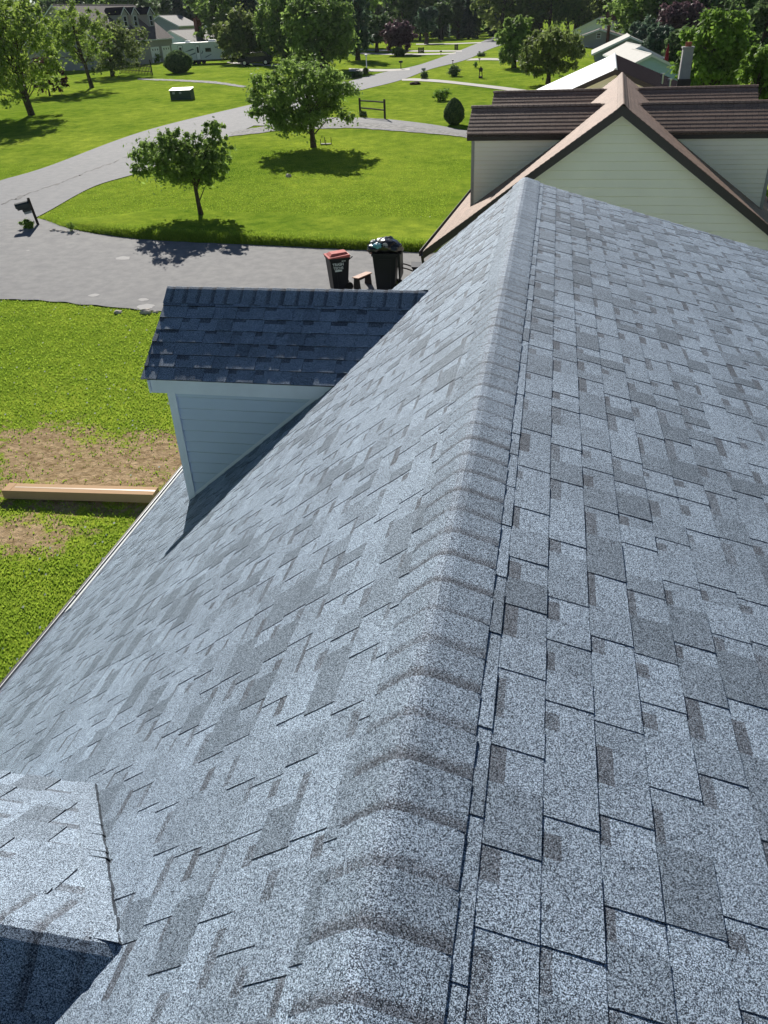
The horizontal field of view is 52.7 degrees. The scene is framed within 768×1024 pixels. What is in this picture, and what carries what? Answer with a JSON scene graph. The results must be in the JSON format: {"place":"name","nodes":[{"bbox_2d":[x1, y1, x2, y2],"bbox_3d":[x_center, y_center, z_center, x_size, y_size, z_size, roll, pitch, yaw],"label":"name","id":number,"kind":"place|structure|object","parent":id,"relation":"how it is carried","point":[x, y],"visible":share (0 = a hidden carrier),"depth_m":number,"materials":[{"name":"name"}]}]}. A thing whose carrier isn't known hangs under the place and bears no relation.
{"place":"outdoors","nodes":[
{"label":"outdoors","id":0,"kind":"place"},
{"bbox_2d":[138,78,245,86],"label":"old path","id":1,"kind":"structure","parent":0,"point":[223,83],"depth_m":85.62,"materials":[{"name":"concrete"}]},
{"bbox_2d":[0,218,433,310],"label":"driveway","id":2,"kind":"structure","parent":0,"point":[73,266],"depth_m":28.04,"materials":[{"name":"asphalt"}]},
{"bbox_2d":[26,250,158,308],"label":"driveway patches","id":3,"kind":"object","parent":2,"relation":"on","point":[145,306],"visible":1,"depth_m":25.34,"materials":[{"name":"concrete"}]},
{"bbox_2d":[323,249,352,288],"bbox_3d":[-1.464,-7.893,25.345,0.820,1.220,0.752,-12,34,-14],"label":"wheeled bin","id":4,"kind":"object","parent":2,"relation":"on","point":[337,262],"visible":1,"depth_m":25.06,"materials":[{"name":"black plastic"}]},
{"bbox_2d":[352,271,371,288],"bbox_3d":[-0.709,-7.626,25.618,0.294,0.414,0.773,20,39,31],"label":"wooden bench","id":5,"kind":"object","parent":2,"relation":"on","point":[366,275],"visible":0.96,"depth_m":25.50,"materials":[{"name":"orange wood"}]},
{"bbox_2d":[371,251,402,289],"bbox_3d":[0.147,-7.760,24.974,0.950,1.304,0.861,2,33,8],"label":"wheeled bin","id":6,"kind":"object","parent":2,"relation":"on","point":[387,270],"visible":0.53,"depth_m":24.61,"materials":[{"name":"black plastic"}]},
{"bbox_2d":[367,244,378,253],"bbox_3d":[-0.300,-8.333,24.519,0.536,0.367,0.607,2,33,8],"label":"rubbish bag","id":7,"kind":"object","parent":6,"relation":"on","point":[370,249],"visible":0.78,"depth_m":24.33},
{"bbox_2d":[371,236,398,252],"bbox_3d":[0.050,-8.452,24.547,0.955,0.513,0.905,2,33,8],"label":"rubbish bag","id":8,"kind":"object","parent":6,"relation":"on","point":[389,240],"visible":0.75,"depth_m":24.26,"materials":[{"name":"plastic"}]},
{"bbox_2d":[389,242,403,253],"bbox_3d":[0.329,-8.316,24.414,0.561,0.373,0.513,12,35,21],"label":"rubbish bag","id":9,"kind":"object","parent":6,"relation":"on","point":[397,247],"visible":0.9,"depth_m":24.23,"materials":[{"name":"plastic"}]},
{"bbox_2d":[397,262,421,271],"bbox_3d":[1.338,-7.783,25.399,1.914,0.763,0.660,-1,33,3],"label":"wheelbarrow","id":10,"kind":"object","parent":2,"relation":"on","point":[414,265],"visible":0.09,"depth_m":25.12,"materials":[{"name":"grey metal"}]},
{"bbox_2d":[0,37,499,219],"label":"road","id":11,"kind":"structure","parent":0,"point":[44,200],"depth_m":44.98,"materials":[{"name":"asphalt"}]},
{"bbox_2d":[3,144,163,203],"bbox_3d":[-16.232,-18.817,42.837,0.549,0.676,22.561,6,33,13],"label":"road seam","id":12,"kind":"object","parent":11,"relation":"on","point":[19,196],"visible":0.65,"depth_m":40.13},
{"bbox_2d":[227,62,281,65],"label":"driveway","id":13,"kind":"structure","parent":0,"point":[255,64],"depth_m":105.57,"materials":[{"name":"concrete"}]},
{"bbox_2d":[237,51,272,65],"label":"parked car","id":14,"kind":"object","parent":13,"relation":"on","point":[264,57],"visible":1,"depth_m":103.03,"materials":[{"name":"black paint"}]},
{"bbox_2d":[253,117,466,134],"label":"side driveway","id":15,"kind":"structure","parent":0,"point":[404,123],"depth_m":53.56,"materials":[{"name":"asphalt"}]},
{"bbox_2d":[349,68,409,70],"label":"driveway","id":16,"kind":"structure","parent":0,"point":[354,69],"depth_m":89.25,"materials":[{"name":"concrete"}]},
{"bbox_2d":[0,177,767,1023],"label":"house","id":17,"kind":"structure","parent":0,"point":[396,655],"depth_m":2.71,"materials":[{"name":"grey"}]},
{"bbox_2d":[0,20,767,682],"bbox_3d":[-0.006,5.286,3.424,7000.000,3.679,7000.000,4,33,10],"label":"ground","id":18,"kind":"structure","parent":0,"point":[78,116],"depth_m":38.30,"materials":[{"name":"plant"}]},
{"bbox_2d":[18,217,33,228],"bbox_3d":[-15.134,-12.233,33.055,0.686,0.570,0.766,13,36,23],"label":"plant","id":19,"kind":"object","parent":18,"relation":"on","point":[26,223],"visible":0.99,"depth_m":32.88,"materials":[{"name":"green plant"}]},
{"bbox_2d":[14,198,39,224],"bbox_3d":[-15.232,-12.733,33.057,0.786,1.188,0.219,-20,36,-25],"label":"mailbox","id":20,"kind":"object","parent":18,"relation":"on","point":[25,207],"visible":0.98,"depth_m":32.89,"materials":[{"name":"black metal"}]},
{"bbox_2d":[0,0,70,115],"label":"leaning tree","id":21,"kind":"object","parent":18,"relation":"on","point":[18,36],"visible":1,"depth_m":60.96,"materials":[{"name":"green plant"}]},
{"bbox_2d":[18,0,61,21],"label":"background tree","id":22,"kind":"object","parent":18,"relation":"on","point":[42,7],"visible":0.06,"depth_m":152.68,"materials":[{"name":"green plant"}]},
{"bbox_2d":[27,55,69,95],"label":"bush","id":23,"kind":"object","parent":18,"relation":"on","point":[63,82],"visible":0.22,"depth_m":76.67,"materials":[{"name":"green plant"}]},
{"bbox_2d":[36,0,83,15],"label":"background tree","id":24,"kind":"object","parent":18,"relation":"on","point":[48,3],"visible":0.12,"depth_m":150.09,"materials":[{"name":"green plant"}]},
{"bbox_2d":[34,0,118,87],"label":"lawn tree","id":25,"kind":"object","parent":18,"relation":"on","point":[84,24],"visible":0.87,"depth_m":80.23,"materials":[{"name":"green plant"}]},
{"bbox_2d":[1,483,158,502],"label":"wooden beam","id":26,"kind":"object","parent":18,"relation":"on","point":[80,492],"visible":0.95,"depth_m":15.57,"materials":[{"name":"beige"}]},
{"bbox_2d":[24,4,174,70],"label":"house","id":27,"kind":"structure","parent":18,"relation":"on","point":[160,38],"depth_m":117.06,"materials":[{"name":"beige"}]},
{"bbox_2d":[150,47,160,62],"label":"garage door","id":28,"kind":"structure","parent":27,"relation":"in","point":[154,50],"depth_m":120.65,"materials":[{"name":"white paint"}]},
{"bbox_2d":[162,46,170,57],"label":"garage door","id":29,"kind":"structure","parent":27,"relation":"in","point":[165,49],"depth_m":123.46,"materials":[{"name":"white paint"}]},
{"bbox_2d":[73,11,151,76],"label":"lawn tree","id":30,"kind":"object","parent":18,"relation":"on","point":[128,42],"visible":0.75,"depth_m":94.83,"materials":[{"name":"green plant"}]},
{"bbox_2d":[93,0,137,5],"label":"background tree","id":31,"kind":"object","parent":18,"relation":"on","point":[113,2],"visible":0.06,"depth_m":155.35,"materials":[{"name":"green plant"}]},
{"bbox_2d":[119,59,152,74],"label":"picket fence","id":32,"kind":"object","parent":18,"relation":"on","point":[145,71],"visible":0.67,"depth_m":97.84,"materials":[{"name":"brown wood"}]},
{"bbox_2d":[113,0,159,17],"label":"background tree","id":33,"kind":"object","parent":18,"relation":"on","point":[144,3],"visible":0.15,"depth_m":157.45,"materials":[{"name":"green plant"}]},
{"bbox_2d":[151,0,172,14],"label":"background tree","id":34,"kind":"object","parent":18,"relation":"on","point":[164,8],"visible":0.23,"depth_m":168.12,"materials":[{"name":"green plant"}]},
{"bbox_2d":[154,15,193,31],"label":"house","id":35,"kind":"structure","parent":18,"relation":"on","point":[166,23],"depth_m":152.28,"materials":[{"name":"grey"}]},
{"bbox_2d":[163,49,192,72],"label":"round bush","id":36,"kind":"object","parent":18,"relation":"on","point":[177,61],"visible":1,"depth_m":95.68,"materials":[{"name":"green plant"}]},
{"bbox_2d":[169,0,189,18],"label":"background tree","id":37,"kind":"object","parent":18,"relation":"on","point":[177,8],"visible":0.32,"depth_m":163.83,"materials":[{"name":"green plant"}]},
{"bbox_2d":[169,87,194,99],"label":"utility cabinet","id":38,"kind":"object","parent":18,"relation":"on","point":[181,93],"visible":1,"depth_m":70.26,"materials":[{"name":"green metal"}]},
{"bbox_2d":[170,0,204,25],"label":"background tree","id":39,"kind":"object","parent":18,"relation":"on","point":[190,13],"visible":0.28,"depth_m":166.37,"materials":[{"name":"green plant"}]},
{"bbox_2d":[168,28,213,42],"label":"house","id":40,"kind":"structure","parent":18,"relation":"on","point":[181,35],"depth_m":131.38,"materials":[{"name":"white"}]},
{"bbox_2d":[192,16,205,31],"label":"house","id":41,"kind":"structure","parent":18,"relation":"on","point":[197,24],"depth_m":133.24,"materials":[{"name":"brown"}]},
{"bbox_2d":[171,39,231,63],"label":"caravan","id":42,"kind":"object","parent":18,"relation":"on","point":[200,52],"visible":0.72,"depth_m":111.06,"materials":[{"name":"white paint"}]},
{"bbox_2d":[195,45,200,58],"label":"door","id":43,"kind":"structure","parent":42,"relation":"in","point":[197,47],"depth_m":111.11,"materials":[{"name":"white paint"}]},
{"bbox_2d":[183,0,237,47],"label":"background tree","id":44,"kind":"object","parent":18,"relation":"on","point":[212,12],"visible":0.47,"depth_m":130.34,"materials":[{"name":"green plant"}]},
{"bbox_2d":[0,216,429,668],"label":"clover flowers","id":45,"kind":"object","parent":18,"relation":"on","point":[78,423],"visible":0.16,"depth_m":18.52,"materials":[{"name":"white plant"}]},
{"bbox_2d":[41,213,427,251],"bbox_3d":[-6.802,-11.265,31.275,18.327,0.630,2.605,9,34,18],"label":"grass fringe","id":46,"kind":"object","parent":18,"relation":"on","point":[202,236],"depth_m":30.34,"materials":[{"name":"plant"}]},
{"bbox_2d":[211,0,274,62],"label":"shade tree","id":47,"kind":"object","parent":18,"relation":"on","point":[236,37],"visible":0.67,"depth_m":107.28,"materials":[{"name":"green plant"}]},
{"bbox_2d":[233,0,271,52],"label":"background tree","id":48,"kind":"object","parent":18,"relation":"on","point":[245,5],"visible":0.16,"depth_m":125.71,"materials":[{"name":"green plant"}]},
{"bbox_2d":[59,207,446,252],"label":"grass bank","id":49,"kind":"structure","parent":18,"relation":"on","point":[175,218],"depth_m":32.20,"materials":[{"name":"plant"}]},
{"bbox_2d":[123,116,237,214],"bbox_3d":[-8.549,-14.562,33.119,4.476,4.007,3.151,-21,37,-26],"label":"lawn tree","id":50,"kind":"object","parent":49,"relation":"on","point":[198,167],"visible":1,"depth_m":32.46,"materials":[{"name":"green plant"}]},
{"bbox_2d":[248,0,296,63],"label":"shade tree","id":51,"kind":"object","parent":18,"relation":"on","point":[268,20],"visible":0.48,"depth_m":103.28,"materials":[{"name":"green plant"}]},
{"bbox_2d":[241,48,362,147],"bbox_3d":[-4.981,-24.081,45.488,6.101,5.321,6.161,23,41,34],"label":"lawn tree","id":52,"kind":"object","parent":18,"relation":"on","point":[302,84],"visible":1,"depth_m":44.87,"materials":[{"name":"green plant"}]},
{"bbox_2d":[279,0,360,67],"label":"shade tree","id":53,"kind":"object","parent":18,"relation":"on","point":[310,26],"visible":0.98,"depth_m":88.37,"materials":[{"name":"green plant"}]},
{"bbox_2d":[230,123,466,137],"bbox_3d":[-0.055,-24.685,50.468,21.146,0.428,7.221,12,35,22],"label":"gravel strip","id":54,"kind":"object","parent":18,"relation":"on","point":[361,125],"visible":0.59,"depth_m":52.33,"materials":[{"name":"gravel"}]},
{"bbox_2d":[350,70,363,77],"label":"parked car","id":55,"kind":"object","parent":18,"relation":"on","point":[355,74],"visible":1,"depth_m":82.26,"materials":[{"name":"black"}]},
{"bbox_2d":[340,0,377,59],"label":"spruce tree","id":56,"kind":"object","parent":18,"relation":"on","point":[361,16],"visible":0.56,"depth_m":102.91,"materials":[{"name":"green plant"}]},
{"bbox_2d":[358,98,385,118],"bbox_3d":[-0.863,-29.152,56.059,0.149,1.307,2.994,-26,39,-31],"label":"rail fence","id":57,"kind":"object","parent":18,"relation":"on","point":[383,102],"visible":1,"depth_m":55.77,"materials":[{"name":"brown wood"}]},
{"bbox_2d":[358,0,387,14],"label":"background tree","id":58,"kind":"object","parent":18,"relation":"on","point":[374,3],"visible":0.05,"depth_m":137.26,"materials":[{"name":"green plant"}]},
{"bbox_2d":[369,1,383,15],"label":"background tree","id":59,"kind":"object","parent":18,"relation":"on","point":[378,11],"visible":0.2,"depth_m":180.98,"materials":[{"name":"green plant"}]},
{"bbox_2d":[363,14,396,51],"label":"shade tree","id":60,"kind":"object","parent":18,"relation":"on","point":[375,23],"visible":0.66,"depth_m":119.30,"materials":[{"name":"green plant"}]},
{"bbox_2d":[378,18,418,52],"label":"plum tree","id":61,"kind":"object","parent":18,"relation":"on","point":[398,34],"visible":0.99,"depth_m":109.96,"materials":[{"name":"purple plant"}]},
{"bbox_2d":[391,46,406,56],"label":"shrub","id":62,"kind":"object","parent":18,"relation":"on","point":[397,51],"visible":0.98,"depth_m":108.47,"materials":[{"name":"green plant"}]},
{"bbox_2d":[382,0,419,29],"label":"background tree","id":63,"kind":"object","parent":18,"relation":"on","point":[400,6],"visible":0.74,"depth_m":168.25,"materials":[{"name":"green plant"}]},
{"bbox_2d":[405,0,431,39],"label":"background tree","id":64,"kind":"object","parent":18,"relation":"on","point":[418,5],"visible":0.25,"depth_m":171.31,"materials":[{"name":"green plant"}]},
{"bbox_2d":[414,6,439,43],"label":"street tree","id":65,"kind":"object","parent":18,"relation":"on","point":[425,19],"visible":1,"depth_m":142.48,"materials":[{"name":"green plant"}]},
{"bbox_2d":[418,0,442,36],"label":"background tree","id":66,"kind":"object","parent":18,"relation":"on","point":[431,2],"visible":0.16,"depth_m":173.56,"materials":[{"name":"green plant"}]},
{"bbox_2d":[428,0,451,38],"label":"background tree","id":67,"kind":"object","parent":18,"relation":"on","point":[435,33],"visible":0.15,"depth_m":175.22,"materials":[{"name":"green plant"}]},
{"bbox_2d":[432,88,451,100],"bbox_3d":[4.751,-33.623,62.697,1.697,1.226,1.631,-15,35,-19],"label":"shrub","id":68,"kind":"object","parent":18,"relation":"on","point":[443,94],"visible":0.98,"depth_m":62.37,"materials":[{"name":"green plant"}]},
{"bbox_2d":[433,0,454,39],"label":"street tree","id":69,"kind":"object","parent":18,"relation":"on","point":[445,17],"visible":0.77,"depth_m":160.57,"materials":[{"name":"green plant"}]},
{"bbox_2d":[443,97,464,124],"bbox_3d":[4.651,-26.593,51.500,1.459,1.706,1.501,4,33,10],"label":"cone shrub","id":70,"kind":"object","parent":18,"relation":"on","point":[454,113],"visible":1,"depth_m":51.13,"materials":[{"name":"green plant"}]},
{"bbox_2d":[447,64,462,76],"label":"round bush","id":71,"kind":"object","parent":18,"relation":"on","point":[454,70],"visible":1,"depth_m":78.95,"materials":[{"name":"green plant"}]},
{"bbox_2d":[449,24,462,36],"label":"background tree","id":72,"kind":"object","parent":18,"relation":"on","point":[453,32],"visible":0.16,"depth_m":189.21,"materials":[{"name":"green plant"}]},
{"bbox_2d":[449,0,465,38],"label":"street tree","id":73,"kind":"object","parent":18,"relation":"on","point":[456,6],"visible":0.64,"depth_m":163.78,"materials":[{"name":"green plant"}]},
{"bbox_2d":[458,0,479,38],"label":"background tree","id":74,"kind":"object","parent":18,"relation":"on","point":[468,28],"visible":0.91,"depth_m":161.95,"materials":[{"name":"green plant"}]},
{"bbox_2d":[474,0,486,37],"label":"street tree","id":75,"kind":"object","parent":18,"relation":"on","point":[478,22],"visible":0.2,"depth_m":164.07,"materials":[{"name":"green plant"}]},
{"bbox_2d":[487,12,505,36],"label":"background tree","id":76,"kind":"object","parent":18,"relation":"on","point":[490,33],"visible":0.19,"depth_m":170.23,"materials":[{"name":"green plant"}]},
{"bbox_2d":[470,0,538,30],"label":"background tree","id":77,"kind":"object","parent":18,"relation":"on","point":[506,8],"visible":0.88,"depth_m":149.09,"materials":[{"name":"green plant"}]},
{"bbox_2d":[493,14,538,67],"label":"shade tree","id":78,"kind":"object","parent":18,"relation":"on","point":[514,33],"visible":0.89,"depth_m":82.33,"materials":[{"name":"green plant"}]},
{"bbox_2d":[531,7,553,34],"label":"background tree","id":79,"kind":"object","parent":18,"relation":"on","point":[537,24],"visible":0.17,"depth_m":164.96,"materials":[{"name":"green plant"}]},
{"bbox_2d":[520,0,568,31],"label":"background tree","id":80,"kind":"object","parent":18,"relation":"on","point":[540,12],"visible":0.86,"depth_m":152.90,"materials":[{"name":"green plant"}]},
{"bbox_2d":[507,20,588,83],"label":"shade tree","id":81,"kind":"object","parent":18,"relation":"on","point":[556,45],"visible":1,"depth_m":67.55,"materials":[{"name":"green plant"}]},
{"bbox_2d":[552,3,575,29],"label":"background tree","id":82,"kind":"object","parent":18,"relation":"on","point":[562,21],"visible":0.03,"depth_m":167.71,"materials":[{"name":"green plant"}]},
{"bbox_2d":[560,0,598,27],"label":"woodland tree","id":83,"kind":"object","parent":18,"relation":"on","point":[572,12],"visible":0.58,"depth_m":148.90,"materials":[{"name":"green plant"}]},
{"bbox_2d":[419,72,767,263],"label":"neighbour house","id":84,"kind":"structure","parent":18,"relation":"on","point":[695,157],"depth_m":20.18,"materials":[{"name":"beige plastic"}]},
{"bbox_2d":[577,0,617,22],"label":"background tree","id":85,"kind":"object","parent":18,"relation":"on","point":[595,9],"visible":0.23,"depth_m":143.35,"materials":[{"name":"green plant"}]},
{"bbox_2d":[578,25,623,47],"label":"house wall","id":86,"kind":"structure","parent":18,"relation":"on","point":[596,38],"depth_m":108.05,"materials":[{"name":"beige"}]},
{"bbox_2d":[537,42,694,89],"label":"house","id":87,"kind":"structure","parent":18,"relation":"on","point":[602,73],"depth_m":35.23,"materials":[{"name":"beige plastic"}]},
{"bbox_2d":[591,33,643,60],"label":"house","id":88,"kind":"structure","parent":18,"relation":"on","point":[599,52],"depth_m":88.53,"materials":[{"name":"grey"}]},
{"bbox_2d":[597,0,669,34],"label":"background tree","id":89,"kind":"object","parent":18,"relation":"on","point":[620,10],"visible":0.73,"depth_m":104.69,"materials":[{"name":"green plant"}]},
{"bbox_2d":[603,42,664,58],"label":"house","id":90,"kind":"structure","parent":18,"relation":"on","point":[623,48],"depth_m":74.16,"materials":[{"name":"white"}]},
{"bbox_2d":[628,14,655,40],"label":"woodland tree","id":91,"kind":"object","parent":18,"relation":"on","point":[637,29],"visible":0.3,"depth_m":90.88,"materials":[{"name":"green plant"}]},
{"bbox_2d":[619,48,677,79],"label":"house","id":92,"kind":"structure","parent":18,"relation":"on","point":[649,60],"depth_m":62.49,"materials":[{"name":"white"}]},
{"bbox_2d":[639,22,676,56],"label":"woodland tree","id":93,"kind":"object","parent":18,"relation":"on","point":[657,36],"visible":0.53,"depth_m":84.44,"materials":[{"name":"green plant"}]},
{"bbox_2d":[653,0,682,22],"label":"background tree","id":94,"kind":"object","parent":18,"relation":"on","point":[659,3],"visible":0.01,"depth_m":104.52,"materials":[{"name":"green plant"}]},
{"bbox_2d":[661,18,690,64],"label":"woodland tree","id":95,"kind":"object","parent":18,"relation":"on","point":[673,41],"visible":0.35,"depth_m":81.06,"materials":[{"name":"green plant"}]},
{"bbox_2d":[655,0,709,28],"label":"plum tree","id":96,"kind":"object","parent":18,"relation":"on","point":[676,15],"visible":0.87,"depth_m":93.43,"materials":[{"name":"purple plant"}]},
{"bbox_2d":[652,0,725,24],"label":"background tree","id":97,"kind":"object","parent":18,"relation":"on","point":[709,2],"visible":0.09,"depth_m":98.38,"materials":[{"name":"green plant"}]},
{"bbox_2d":[666,3,761,85],"bbox_3d":[22.910,-30.947,53.771,5.594,8.104,5.751,-14,34,-17],"label":"bright tree","id":98,"kind":"object","parent":18,"relation":"on","point":[718,32],"visible":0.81,"depth_m":52.42,"materials":[{"name":"green plant"}]},
{"bbox_2d":[719,0,766,84],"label":"woodland tree","id":99,"kind":"object","parent":18,"relation":"on","point":[749,4],"visible":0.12,"depth_m":71.21,"materials":[{"name":"green plant"}]},
{"bbox_2d":[735,42,767,99],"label":"shade tree","id":100,"kind":"object","parent":18,"relation":"on","point":[757,70],"visible":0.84,"depth_m":36.69,"materials":[{"name":"green plant"}]},
{"bbox_2d":[745,0,767,84],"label":"woodland tree","id":101,"kind":"object","parent":18,"relation":"on","point":[758,13],"visible":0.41,"depth_m":65.36,"materials":[{"name":"green plant"}]},
{"bbox_2d":[360,52,455,54],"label":"driveway","id":102,"kind":"structure","parent":0,"point":[411,53],"depth_m":112.03,"materials":[{"name":"concrete"}]},
{"bbox_2d":[360,49,461,51],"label":"driveway","id":103,"kind":"structure","parent":0,"point":[425,50],"depth_m":117.74,"materials":[{"name":"concrete"}]},
{"bbox_2d":[416,42,480,44],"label":"driveway","id":104,"kind":"structure","parent":0,"point":[448,43],"depth_m":142.03,"materials":[{"name":"concrete"}]},
{"bbox_2d":[402,78,523,89],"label":"footpath","id":105,"kind":"structure","parent":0,"point":[461,83],"depth_m":72.83,"materials":[{"name":"concrete"}]},
{"bbox_2d":[468,58,517,60],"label":"driveway","id":106,"kind":"structure","parent":0,"point":[485,59],"depth_m":96.62,"materials":[{"name":"concrete"}]},
{"bbox_2d":[572,12,625,34],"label":"roof","id":107,"kind":"structure","parent":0,"point":[589,26],"depth_m":132.70,"materials":[{"name":"white paint"}]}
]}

